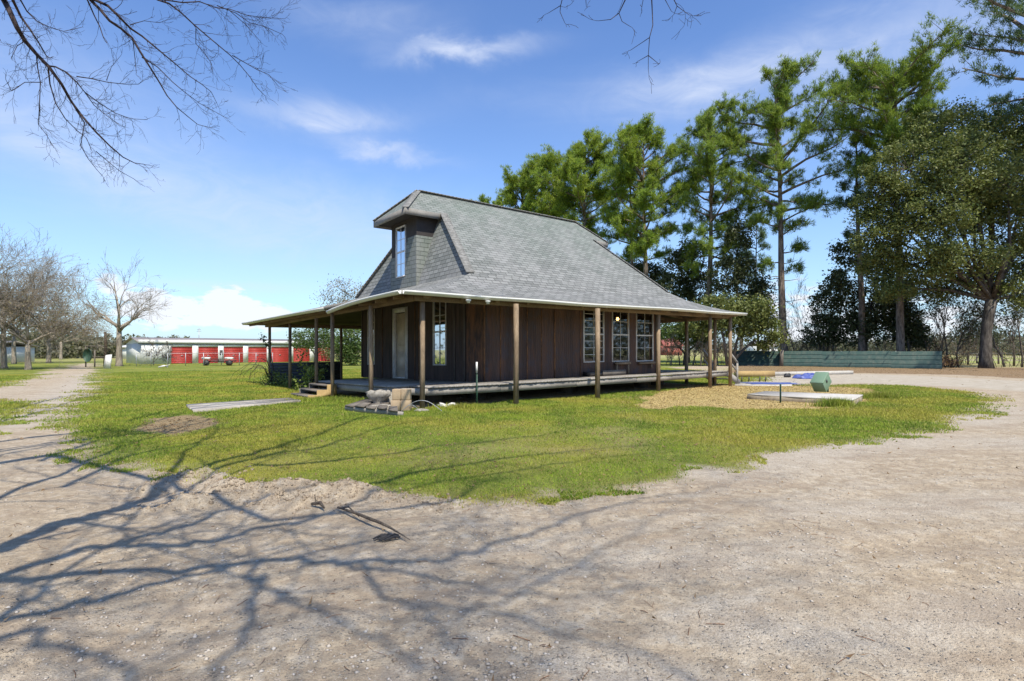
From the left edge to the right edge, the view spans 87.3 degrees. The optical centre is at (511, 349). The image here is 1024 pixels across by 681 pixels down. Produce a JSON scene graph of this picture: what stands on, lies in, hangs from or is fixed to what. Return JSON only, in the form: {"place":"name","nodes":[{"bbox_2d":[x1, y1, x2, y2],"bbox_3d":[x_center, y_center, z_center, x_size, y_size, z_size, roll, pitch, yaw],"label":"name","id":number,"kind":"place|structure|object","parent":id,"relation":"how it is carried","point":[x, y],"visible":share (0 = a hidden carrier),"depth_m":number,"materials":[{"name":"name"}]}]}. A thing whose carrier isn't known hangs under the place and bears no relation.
{"place":"outdoors","nodes":[
{"label":"outdoors","id":0,"kind":"place"},
{"bbox_2d":[122,345,125,358],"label":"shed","id":1,"kind":"structure","parent":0,"point":[124,351],"depth_m":88.00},
{"bbox_2d":[123,337,329,363],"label":"storage building","id":2,"kind":"structure","parent":0,"point":[254,349],"depth_m":61.89,"materials":[{"name":"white metal"}]},
{"bbox_2d":[171,347,191,363],"bbox_3d":[-36.586,0.590,59.436,0.060,1.840,2.048,0,0,45],"label":"roll up door","id":3,"kind":"structure","parent":2,"relation":"in","point":[175,349],"depth_m":59.41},
{"bbox_2d":[198,347,217,362],"bbox_3d":[-34.719,0.590,61.307,0.060,1.840,2.047,0,0,45],"label":"roll up door","id":4,"kind":"structure","parent":2,"relation":"in","point":[203,349],"depth_m":61.28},
{"bbox_2d":[224,347,242,362],"bbox_3d":[-32.827,0.590,63.204,0.060,1.840,2.127,0,0,45],"label":"roll up door","id":5,"kind":"structure","parent":2,"relation":"in","point":[234,351],"depth_m":63.29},
{"bbox_2d":[248,347,266,361],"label":"roll up door","id":6,"kind":"structure","parent":2,"relation":"in","point":[255,353],"depth_m":65.14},
{"bbox_2d":[271,347,287,361],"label":"roll up door","id":7,"kind":"structure","parent":2,"relation":"in","point":[279,354],"depth_m":67.01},
{"bbox_2d":[293,347,309,361],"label":"roll up door","id":8,"kind":"structure","parent":2,"relation":"in","point":[294,353],"depth_m":68.80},
{"bbox_2d":[318,347,329,360],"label":"roll up door","id":9,"kind":"structure","parent":2,"relation":"in","point":[319,356],"depth_m":71.07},
{"bbox_2d":[0,368,1014,506],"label":"lawn grass","id":10,"kind":"structure","parent":0,"point":[255,391],"depth_m":10.86,"materials":[{"name":"plant"}]},
{"bbox_2d":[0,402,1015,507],"bbox_3d":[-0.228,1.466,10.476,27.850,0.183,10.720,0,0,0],"label":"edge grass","id":11,"kind":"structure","parent":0,"point":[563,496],"depth_m":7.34,"materials":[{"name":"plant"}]},
{"bbox_2d":[0,350,1023,680],"bbox_3d":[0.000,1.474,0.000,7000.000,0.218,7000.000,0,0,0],"label":"ground","id":12,"kind":"structure","parent":0,"point":[594,604],"depth_m":3.97,"materials":[{"name":"gravel"}]},
{"bbox_2d":[6,341,39,362],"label":"shed","id":13,"kind":"structure","parent":12,"relation":"on","point":[20,350],"depth_m":66.17,"materials":[{"name":"metal"}]},
{"bbox_2d":[0,233,83,368],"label":"bare tree","id":14,"kind":"object","parent":12,"relation":"on","point":[3,359],"visible":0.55,"depth_m":43.81,"materials":[{"name":"grey plant"}]},
{"bbox_2d":[0,248,95,363],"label":"bare tree","id":15,"kind":"object","parent":12,"relation":"on","point":[13,355],"visible":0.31,"depth_m":58.00,"materials":[{"name":"grey plant"}]},
{"bbox_2d":[1,257,116,362],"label":"bare tree","id":16,"kind":"object","parent":12,"relation":"on","point":[50,340],"visible":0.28,"depth_m":62.24,"materials":[{"name":"grey plant"}]},
{"bbox_2d":[0,222,118,368],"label":"bare tree","id":17,"kind":"object","parent":12,"relation":"on","point":[46,262],"visible":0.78,"depth_m":40.42,"materials":[{"name":"brown plant"}]},
{"bbox_2d":[0,270,131,369],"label":"bare tree","id":18,"kind":"object","parent":12,"relation":"on","point":[27,341],"visible":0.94,"depth_m":41.11,"materials":[{"name":"brown plant"}]},
{"bbox_2d":[21,303,112,358],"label":"bare tree","id":19,"kind":"object","parent":12,"relation":"on","point":[60,341],"visible":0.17,"depth_m":85.44,"materials":[{"name":"grey plant"}]},
{"bbox_2d":[83,346,104,366],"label":"field gate","id":20,"kind":"structure","parent":12,"relation":"on","point":[87,355],"depth_m":47.24,"materials":[{"name":"green metal"}]},
{"bbox_2d":[103,332,107,365],"bbox_3d":[-37.374,-0.020,49.313,0.334,3.308,0.312,0,0,0],"label":"gate post","id":21,"kind":"object","parent":12,"relation":"on","point":[105,348],"visible":0.59,"depth_m":49.22,"materials":[{"name":"grey wood"}]},
{"bbox_2d":[103,354,111,368],"bbox_3d":[-32.805,0.955,43.512,0.650,1.150,0.100,0,0,0],"label":"leaning board","id":22,"kind":"object","parent":12,"relation":"on","point":[107,361],"visible":1,"depth_m":43.46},
{"bbox_2d":[63,250,174,365],"bbox_3d":[-36.036,-3.970,49.920,12.360,11.300,9.192,0,0,40],"label":"bare tree","id":23,"kind":"object","parent":12,"relation":"on","point":[119,355],"visible":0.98,"depth_m":49.82,"materials":[{"name":"grey plant"}]},
{"bbox_2d":[141,337,163,364],"bbox_3d":[-35.072,0.194,52.944,1.901,2.880,2.640,0,0,30],"label":"bare shrub","id":24,"kind":"object","parent":12,"relation":"on","point":[159,351],"visible":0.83,"depth_m":52.89,"materials":[{"name":"grey plant"}]},
{"bbox_2d":[160,340,176,363],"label":"bare shrub","id":25,"kind":"object","parent":12,"relation":"on","point":[164,355],"visible":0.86,"depth_m":53.49,"materials":[{"name":"grey plant"}]},
{"bbox_2d":[136,353,272,366],"bbox_3d":[-29.124,0.955,51.374,11.399,1.350,0.070,0,0,-28],"label":"chain link fence","id":26,"kind":"object","parent":12,"relation":"on","point":[185,357],"visible":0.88,"depth_m":50.37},
{"bbox_2d":[202,357,235,365],"bbox_3d":[-28.306,1.120,52.202,2.935,0.820,1.540,0,0,0],"label":"flatbed trailer","id":27,"kind":"object","parent":12,"relation":"on","point":[229,362],"visible":1,"depth_m":51.46,"materials":[{"name":"black metal"}]},
{"bbox_2d":[186,398,300,412],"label":"board walk","id":28,"kind":"structure","parent":12,"relation":"on","point":[214,406],"depth_m":14.45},
{"bbox_2d":[229,332,301,386],"bbox_3d":[-9.901,0.461,22.723,3.322,2.390,1.936,0,0,19],"label":"bramble","id":29,"kind":"object","parent":12,"relation":"on","point":[269,377],"visible":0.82,"depth_m":22.60,"materials":[{"name":"green plant"}]},
{"bbox_2d":[108,465,497,519],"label":"dirt clods","id":30,"kind":"object","parent":12,"relation":"on","point":[281,492],"visible":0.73,"depth_m":5.46,"materials":[{"name":"soil"}]},
{"bbox_2d":[293,350,328,390],"bbox_3d":[-7.622,0.829,19.872,1.151,1.640,2.032,0,0,-44],"label":"vine","id":31,"kind":"object","parent":12,"relation":"on","point":[311,374],"visible":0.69,"depth_m":19.60,"materials":[{"name":"green plant"}]},
{"bbox_2d":[291,383,336,397],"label":"wooden steps","id":32,"kind":"structure","parent":12,"relation":"on","point":[310,390],"depth_m":17.40,"materials":[{"name":"brown wood"}]},
{"bbox_2d":[285,328,343,361],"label":"tree","id":33,"kind":"object","parent":12,"relation":"on","point":[310,338],"visible":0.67,"depth_m":61.39,"materials":[{"name":"green plant"}]},
{"bbox_2d":[284,395,356,401],"bbox_3d":[-5.543,1.430,15.900,2.352,0.200,1.083,0,0,13],"label":"grass tuft","id":34,"kind":"object","parent":12,"relation":"on","point":[320,399],"visible":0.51,"depth_m":15.75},
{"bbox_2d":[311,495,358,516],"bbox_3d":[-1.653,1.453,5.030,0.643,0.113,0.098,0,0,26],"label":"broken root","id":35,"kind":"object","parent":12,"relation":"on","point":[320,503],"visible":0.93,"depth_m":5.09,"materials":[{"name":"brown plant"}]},
{"bbox_2d":[309,271,363,361],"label":"tree","id":36,"kind":"object","parent":12,"relation":"on","point":[345,293],"visible":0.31,"depth_m":66.01,"materials":[{"name":"grey plant"}]},
{"bbox_2d":[318,396,367,402],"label":"grass tuft","id":37,"kind":"object","parent":12,"relation":"on","point":[347,400],"visible":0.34,"depth_m":15.38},
{"bbox_2d":[326,329,360,365],"bbox_3d":[-15.820,-0.902,52.019,4.569,5.120,4.006,0,0,0],"label":"bush","id":38,"kind":"object","parent":12,"relation":"on","point":[351,347],"visible":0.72,"depth_m":51.48,"materials":[{"name":"green plant"}]},
{"bbox_2d":[0,0,709,190],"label":"bare tree","id":39,"kind":"object","parent":12,"relation":"on","point":[6,4],"visible":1,"depth_m":7.01,"materials":[{"name":"brown plant"}]},
{"bbox_2d":[345,399,403,415],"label":"collapsed steps","id":40,"kind":"structure","parent":12,"relation":"on","point":[369,408],"depth_m":13.13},
{"bbox_2d":[365,389,390,402],"bbox_3d":[-3.466,1.285,13.943,0.661,0.490,0.458,0,0,0],"label":"concrete planter","id":41,"kind":"object","parent":12,"relation":"on","point":[378,396],"visible":0.76,"depth_m":13.78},
{"bbox_2d":[391,400,411,410],"bbox_3d":[-2.757,1.380,13.356,0.470,0.260,0.240,0,0,0],"label":"concrete block","id":42,"kind":"object","parent":12,"relation":"on","point":[401,404],"depth_m":13.24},
{"bbox_2d":[392,389,411,399],"bbox_3d":[-2.747,1.110,13.376,0.440,0.260,0.240,0,0,0],"label":"concrete block","id":43,"kind":"object","parent":42,"relation":"on","point":[401,394],"depth_m":13.26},
{"bbox_2d":[428,402,496,409],"bbox_3d":[-1.302,1.443,13.952,2.339,0.175,0.889,0,0,0],"label":"grass tuft","id":44,"kind":"object","parent":12,"relation":"on","point":[464,405],"visible":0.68,"depth_m":13.87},
{"bbox_2d":[14,419,939,680],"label":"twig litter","id":45,"kind":"object","parent":12,"relation":"on","point":[533,573],"visible":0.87,"depth_m":3.40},
{"bbox_2d":[476,362,477,404],"bbox_3d":[-0.967,0.982,14.720,0.049,1.296,0.044,0,0,0],"label":"metal stake","id":46,"kind":"object","parent":12,"relation":"on","point":[477,382],"visible":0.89,"depth_m":14.73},
{"bbox_2d":[470,193,492,203],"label":"pine tree","id":47,"kind":"object","parent":12,"relation":"on","point":[483,199],"visible":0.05,"depth_m":99.05,"materials":[{"name":"green plant"}]},
{"bbox_2d":[242,189,747,407],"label":"house","id":48,"kind":"structure","parent":12,"relation":"on","point":[452,291],"depth_m":18.76,"materials":[{"name":"brown wood"}]},
{"bbox_2d":[367,309,374,364],"bbox_3d":[-5.740,-0.544,21.935,0.473,2.311,0.539,0,0,0],"label":"window","id":49,"kind":"structure","parent":48,"relation":"in","point":[373,309],"depth_m":21.80,"materials":[{"name":"clear glass"}]},
{"bbox_2d":[392,306,407,378],"bbox_3d":[-4.127,-0.252,20.030,0.170,2.657,1.127,0,0,-39],"label":"door","id":50,"kind":"structure","parent":48,"relation":"in","point":[399,321],"depth_m":20.09,"materials":[{"name":"paint"}]},
{"bbox_2d":[396,224,406,278],"bbox_3d":[-4.011,-3.542,19.405,0.509,1.853,0.596,0,0,0],"label":"window","id":51,"kind":"structure","parent":48,"relation":"in","point":[401,241],"depth_m":19.43,"materials":[{"name":"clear glass"}]},
{"bbox_2d":[433,302,445,364],"bbox_3d":[-2.399,-0.604,17.879,0.583,2.265,0.673,0,0,0],"label":"window","id":52,"kind":"structure","parent":48,"relation":"in","point":[439,308],"depth_m":17.86,"materials":[{"name":"clear glass"}]},
{"bbox_2d":[583,310,603,362],"bbox_3d":[2.966,-0.564,19.493,0.890,2.051,0.717,0,0,0],"label":"window","id":53,"kind":"structure","parent":48,"relation":"in","point":[588,316],"depth_m":19.40,"materials":[{"name":"clear glass"}]},
{"bbox_2d":[612,312,628,361],"bbox_3d":[4.120,-0.572,20.401,0.803,2.058,0.649,0,0,0],"label":"window","id":54,"kind":"structure","parent":48,"relation":"in","point":[620,321],"depth_m":20.38,"materials":[{"name":"clear glass"}]},
{"bbox_2d":[636,313,653,361],"bbox_3d":[5.263,-0.572,21.300,0.883,2.071,0.712,0,0,0],"label":"window","id":55,"kind":"structure","parent":48,"relation":"in","point":[644,322],"depth_m":21.29,"materials":[{"name":"clear glass"}]},
{"bbox_2d":[491,196,508,205],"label":"pine tree","id":56,"kind":"object","parent":12,"relation":"on","point":[499,201],"visible":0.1,"depth_m":102.93,"materials":[{"name":"green plant"}]},
{"bbox_2d":[0,323,1023,358],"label":"woods","id":57,"kind":"object","parent":12,"relation":"on","point":[72,351],"visible":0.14,"depth_m":99.72,"materials":[{"name":"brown plant"}]},
{"bbox_2d":[0,365,1023,680],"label":"fallen leaves","id":58,"kind":"object","parent":12,"relation":"on","point":[486,459],"depth_m":7.77,"materials":[{"name":"plant"}]},
{"bbox_2d":[496,164,548,214],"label":"pine tree","id":59,"kind":"object","parent":12,"relation":"on","point":[511,181],"visible":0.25,"depth_m":81.36,"materials":[{"name":"green plant"}]},
{"bbox_2d":[518,144,599,217],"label":"pine tree","id":60,"kind":"object","parent":12,"relation":"on","point":[534,163],"visible":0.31,"depth_m":75.84,"materials":[{"name":"green plant"}]},
{"bbox_2d":[528,126,621,248],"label":"pine tree","id":61,"kind":"object","parent":12,"relation":"on","point":[575,170],"visible":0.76,"depth_m":70.61,"materials":[{"name":"green plant"}]},
{"bbox_2d":[600,147,668,266],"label":"pine tree","id":62,"kind":"object","parent":12,"relation":"on","point":[612,207],"visible":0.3,"depth_m":67.17,"materials":[{"name":"green plant"}]},
{"bbox_2d":[594,112,707,275],"bbox_3d":[16.486,-13.026,63.869,13.557,29.530,12.323,0,0,-14],"label":"pine tree","id":63,"kind":"object","parent":12,"relation":"on","point":[630,157],"visible":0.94,"depth_m":62.36,"materials":[{"name":"green plant"}]},
{"bbox_2d":[625,259,678,282],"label":"evergreen tree","id":64,"kind":"object","parent":12,"relation":"on","point":[653,269],"visible":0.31,"depth_m":69.29,"materials":[{"name":"green plant"}]},
{"bbox_2d":[661,334,680,365],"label":"bare sapling","id":65,"kind":"object","parent":12,"relation":"on","point":[671,346],"visible":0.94,"depth_m":51.37,"materials":[{"name":"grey plant"}]},
{"bbox_2d":[651,234,721,362],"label":"evergreen tree","id":66,"kind":"object","parent":12,"relation":"on","point":[687,289],"visible":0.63,"depth_m":62.15,"materials":[{"name":"green plant"}]},
{"bbox_2d":[660,321,720,364],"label":"evergreen tree","id":67,"kind":"object","parent":12,"relation":"on","point":[666,331],"visible":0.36,"depth_m":53.60,"materials":[{"name":"green plant"}]},
{"bbox_2d":[688,332,707,364],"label":"bare sapling","id":68,"kind":"object","parent":12,"relation":"on","point":[697,344],"visible":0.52,"depth_m":52.85,"materials":[{"name":"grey plant"}]},
{"bbox_2d":[697,331,707,365],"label":"bare sapling","id":69,"kind":"object","parent":12,"relation":"on","point":[705,348],"visible":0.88,"depth_m":49.71,"materials":[{"name":"grey plant"}]},
{"bbox_2d":[669,88,768,363],"bbox_3d":[22.548,-13.352,59.706,10.992,30.185,11.849,0,0,0],"label":"pine tree","id":70,"kind":"object","parent":12,"relation":"on","point":[707,164],"visible":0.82,"depth_m":58.85,"materials":[{"name":"green plant"}]},
{"bbox_2d":[705,328,732,365],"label":"bare sapling","id":71,"kind":"object","parent":12,"relation":"on","point":[718,338],"visible":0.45,"depth_m":50.82,"materials":[{"name":"grey plant"}]},
{"bbox_2d":[703,349,740,383],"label":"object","id":72,"kind":"structure","parent":12,"relation":"on","point":[735,379],"depth_m":23.26,"materials":[{"name":"white metal"}]},
{"bbox_2d":[674,291,793,365],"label":"evergreen tree","id":73,"kind":"object","parent":12,"relation":"on","point":[760,323],"visible":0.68,"depth_m":49.15,"materials":[{"name":"green plant"}]},
{"bbox_2d":[698,213,778,350],"bbox_3d":[24.726,-6.548,58.733,8.852,16.465,6.339,0,0,0],"label":"evergreen tree","id":74,"kind":"object","parent":12,"relation":"on","point":[741,271],"visible":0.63,"depth_m":57.43,"materials":[{"name":"green plant"}]},
{"bbox_2d":[734,371,774,376],"bbox_3d":[13.658,1.360,30.172,2.512,0.340,0.300,0,0,-16],"label":"landscape timber","id":75,"kind":"object","parent":12,"relation":"on","point":[756,373],"visible":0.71,"depth_m":30.00,"materials":[{"name":"brown wood"}]},
{"bbox_2d":[606,382,906,413],"bbox_3d":[8.168,1.515,18.272,8.606,0.051,14.962,0,0,37],"label":"loose straw","id":76,"kind":"object","parent":12,"relation":"on","point":[757,390],"visible":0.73,"depth_m":17.80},
{"bbox_2d":[740,208,777,350],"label":"pine tree","id":77,"kind":"object","parent":12,"relation":"on","point":[762,236],"visible":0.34,"depth_m":65.70,"materials":[{"name":"green plant"}]},
{"bbox_2d":[735,382,796,385],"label":"slab floor","id":78,"kind":"structure","parent":12,"relation":"on","point":[744,384],"depth_m":22.83,"materials":[{"name":"concrete"}]},
{"bbox_2d":[740,382,796,383],"bbox_3d":[11.344,1.448,23.446,2.316,0.033,1.356,0,0,0],"label":"tarp","id":79,"kind":"object","parent":78,"relation":"on","point":[769,382],"visible":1,"depth_m":23.53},
{"bbox_2d":[694,49,863,350],"bbox_3d":[27.990,-14.386,55.652,12.391,32.281,14.262,0,0,-27],"label":"pine tree","id":80,"kind":"object","parent":12,"relation":"on","point":[775,122],"visible":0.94,"depth_m":55.43,"materials":[{"name":"green plant"}]},
{"bbox_2d":[772,280,793,350],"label":"bare sapling","id":81,"kind":"object","parent":12,"relation":"on","point":[787,321],"visible":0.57,"depth_m":56.52,"materials":[{"name":"grey plant"}]},
{"bbox_2d":[792,373,814,378],"bbox_3d":[15.747,1.361,28.502,1.506,0.297,0.956,0,0,0],"label":"tarp","id":82,"kind":"object","parent":12,"relation":"on","point":[806,376],"visible":0.64,"depth_m":28.27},
{"bbox_2d":[747,391,862,404],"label":"concrete slab","id":83,"kind":"structure","parent":12,"relation":"on","point":[787,396],"depth_m":16.07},
{"bbox_2d":[810,372,831,391],"bbox_3d":[10.011,1.044,17.376,0.652,0.649,0.407,0,0,-36],"label":"utility box","id":84,"kind":"object","parent":83,"relation":"on","point":[820,381],"visible":1,"depth_m":17.27,"materials":[{"name":"metal"}]},
{"bbox_2d":[785,272,827,350],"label":"bare sapling","id":85,"kind":"object","parent":12,"relation":"on","point":[796,312],"visible":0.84,"depth_m":57.52,"materials":[{"name":"grey plant"}]},
{"bbox_2d":[775,371,852,375],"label":"concrete curb","id":86,"kind":"structure","parent":12,"relation":"on","point":[803,372],"depth_m":32.44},
{"bbox_2d":[792,264,856,350],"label":"evergreen tree","id":87,"kind":"object","parent":12,"relation":"on","point":[823,333],"visible":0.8,"depth_m":54.63,"materials":[{"name":"green plant"}]},
{"bbox_2d":[805,396,861,406],"bbox_3d":[8.720,1.380,14.410,1.768,0.300,0.689,0,0,0],"label":"grass tuft","id":88,"kind":"object","parent":12,"relation":"on","point":[835,402],"visible":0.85,"depth_m":14.31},
{"bbox_2d":[732,350,941,368],"bbox_3d":[27.874,0.830,47.850,16.372,1.606,0.783,0,0,40],"label":"metal fence","id":89,"kind":"object","parent":12,"relation":"on","point":[910,359],"visible":0.94,"depth_m":46.82,"materials":[{"name":"metal"}]},
{"bbox_2d":[660,320,1023,366],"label":"underbrush","id":90,"kind":"object","parent":12,"relation":"on","point":[893,347],"depth_m":54.73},
{"bbox_2d":[833,128,883,350],"bbox_3d":[33.864,-10.274,52.491,4.603,24.013,5.502,0,0,0],"label":"pine tree","id":91,"kind":"object","parent":12,"relation":"on","point":[845,186],"visible":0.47,"depth_m":52.71,"materials":[{"name":"green needle"},{"name":"bark"}]},
{"bbox_2d":[809,230,922,350],"bbox_3d":[35.912,-5.202,54.278,10.794,13.776,6.426,0,0,0],"label":"evergreen tree","id":92,"kind":"object","parent":12,"relation":"on","point":[839,282],"visible":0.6,"depth_m":53.55,"materials":[{"name":"green plant"}]},
{"bbox_2d":[854,390,914,398],"bbox_3d":[11.563,1.393,16.859,1.868,0.275,0.886,0,0,0],"label":"grass tuft","id":93,"kind":"object","parent":12,"relation":"on","point":[877,394],"visible":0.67,"depth_m":16.73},
{"bbox_2d":[800,11,981,350],"bbox_3d":[35.139,-13.830,49.912,12.744,31.143,12.788,0,0,-38],"label":"pine tree","id":94,"kind":"object","parent":12,"relation":"on","point":[888,84],"visible":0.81,"depth_m":48.44,"materials":[{"name":"green plant"}]},
{"bbox_2d":[873,275,939,350],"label":"evergreen tree","id":95,"kind":"object","parent":12,"relation":"on","point":[912,330],"visible":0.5,"depth_m":52.35,"materials":[{"name":"green plant"}]},
{"bbox_2d":[888,286,965,350],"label":"sapling","id":96,"kind":"object","parent":12,"relation":"on","point":[931,324],"visible":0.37,"depth_m":52.34,"materials":[{"name":"grey plant"}]},
{"bbox_2d":[843,93,1023,367],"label":"broadleaf tree","id":97,"kind":"object","parent":12,"relation":"on","point":[982,198],"visible":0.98,"depth_m":43.51,"materials":[{"name":"green plant"}]},
{"bbox_2d":[917,278,982,365],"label":"sapling","id":98,"kind":"object","parent":12,"relation":"on","point":[952,305],"visible":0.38,"depth_m":51.30,"materials":[{"name":"grey plant"}]},
{"bbox_2d":[940,349,967,367],"bbox_3d":[37.132,0.834,46.241,6.107,1.799,3.337,0,0,-42],"label":"brush pile","id":99,"kind":"object","parent":12,"relation":"on","point":[945,364],"depth_m":45.78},
{"bbox_2d":[904,262,1014,353],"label":"sapling","id":100,"kind":"object","parent":12,"relation":"on","point":[937,307],"visible":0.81,"depth_m":48.04,"materials":[{"name":"grey plant"}]},
{"bbox_2d":[945,321,993,362],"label":"sapling","id":101,"kind":"object","parent":12,"relation":"on","point":[966,339],"visible":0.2,"depth_m":60.79,"materials":[{"name":"grey plant"}]},
{"bbox_2d":[953,298,996,364],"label":"sapling","id":102,"kind":"object","parent":12,"relation":"on","point":[972,316],"visible":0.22,"depth_m":53.89,"materials":[{"name":"grey plant"}]},
{"bbox_2d":[950,292,1009,366],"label":"sapling","id":103,"kind":"object","parent":12,"relation":"on","point":[974,328],"visible":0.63,"depth_m":48.20,"materials":[{"name":"grey plant"}]},
{"bbox_2d":[945,0,1023,127],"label":"pine tree","id":104,"kind":"object","parent":12,"relation":"on","point":[999,9],"visible":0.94,"depth_m":41.85,"materials":[{"name":"green needle"},{"name":"bark"}]},
{"bbox_2d":[957,294,1023,366],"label":"sapling","id":105,"kind":"object","parent":12,"relation":"on","point":[993,340],"visible":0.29,"depth_m":48.82,"materials":[{"name":"grey plant"}]},
{"bbox_2d":[963,276,1023,365],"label":"sapling","id":106,"kind":"object","parent":12,"relation":"on","point":[1013,333],"visible":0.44,"depth_m":49.49,"materials":[{"name":"grey plant"}]},
{"bbox_2d":[992,325,1007,363],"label":"sapling","id":107,"kind":"object","parent":12,"relation":"on","point":[998,337],"visible":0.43,"depth_m":57.92,"materials":[{"name":"grey plant"}]},
{"bbox_2d":[995,271,1023,366],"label":"sapling","id":108,"kind":"object","parent":12,"relation":"on","point":[1021,349],"visible":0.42,"depth_m":47.15,"materials":[{"name":"grey plant"}]},
{"bbox_2d":[0,0,1023,349],"label":"sky","id":109,"kind":"structure","parent":0,"point":[392,99],"materials":[{"name":"blue"}]},
{"bbox_2d":[583,370,625,375],"bbox_3d":[3.388,0.836,19.498,1.866,0.206,0.380,0,0,-38],"label":"bench","id":110,"kind":"object","parent":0,"point":[611,372],"visible":0.89,"depth_m":19.33,"materials":[{"name":"grey wood"}]},
{"bbox_2d":[660,338,681,354],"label":"red barn","id":111,"kind":"structure","parent":0,"point":[662,342],"depth_m":150.00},
{"bbox_2d":[747,341,777,350],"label":"house","id":112,"kind":"structure","parent":0,"point":[751,348],"depth_m":162.57,"materials":[{"name":"metal"}]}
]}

